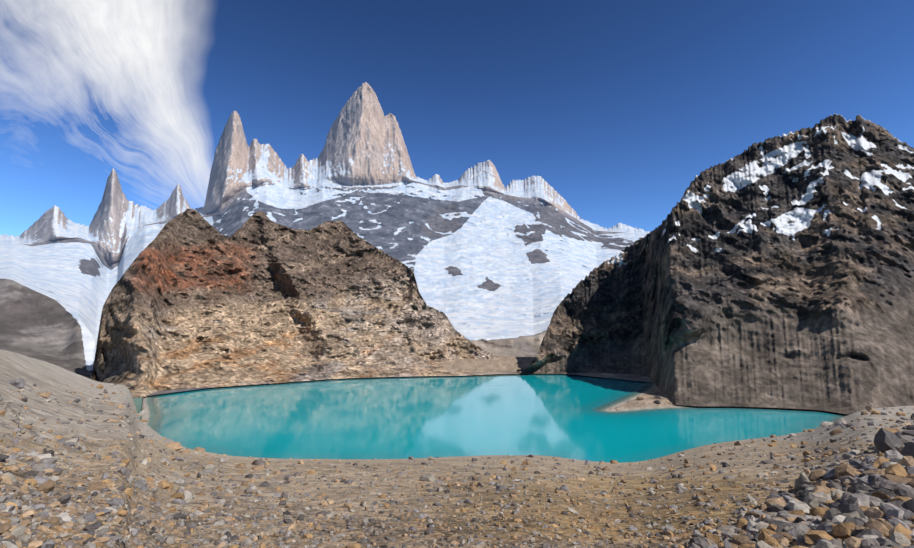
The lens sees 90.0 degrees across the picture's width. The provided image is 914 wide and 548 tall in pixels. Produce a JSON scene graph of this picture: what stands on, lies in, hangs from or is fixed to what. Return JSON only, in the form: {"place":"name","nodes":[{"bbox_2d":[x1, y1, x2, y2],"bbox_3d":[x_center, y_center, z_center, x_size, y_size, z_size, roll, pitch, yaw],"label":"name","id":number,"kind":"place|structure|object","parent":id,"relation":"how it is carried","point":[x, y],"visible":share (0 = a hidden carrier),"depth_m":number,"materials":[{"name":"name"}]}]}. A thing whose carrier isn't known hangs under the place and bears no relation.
{"place":"outdoors","nodes":[
{"label":"outdoors","id":0,"kind":"place"},
{"bbox_2d":[91,209,499,398],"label":"hill","id":1,"kind":"structure","parent":0,"point":[195,299],"depth_m":509.46,"materials":[{"name":"brown stone"}]},
{"bbox_2d":[0,82,652,395],"bbox_3d":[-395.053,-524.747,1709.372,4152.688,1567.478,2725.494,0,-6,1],"label":"snowy mountain","id":2,"kind":"structure","parent":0,"point":[488,259],"depth_m":1962.76,"materials":[{"name":"snow"}]},
{"bbox_2d":[0,349,913,547],"bbox_3d":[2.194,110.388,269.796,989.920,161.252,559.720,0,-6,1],"label":"ground","id":3,"kind":"structure","parent":0,"point":[43,376],"depth_m":11.62,"materials":[{"name":"brown gravel"}]},
{"bbox_2d":[0,379,913,547],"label":"rocks","id":4,"kind":"object","parent":3,"relation":"on","point":[873,507],"visible":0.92,"depth_m":7.26,"materials":[{"name":"stone"}]},
{"bbox_2d":[0,0,913,413],"label":"sky","id":5,"kind":"structure","parent":0,"point":[618,106],"materials":[{"name":"blue"}]},
{"bbox_2d":[138,374,842,462],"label":"lake water","id":6,"kind":"structure","parent":0,"point":[562,415],"depth_m":237.14,"materials":[{"name":"teal liquid"}]},
{"bbox_2d":[515,113,913,414],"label":"mountain","id":7,"kind":"structure","parent":0,"point":[776,272],"depth_m":384.85,"materials":[{"name":"stone"}]}
]}

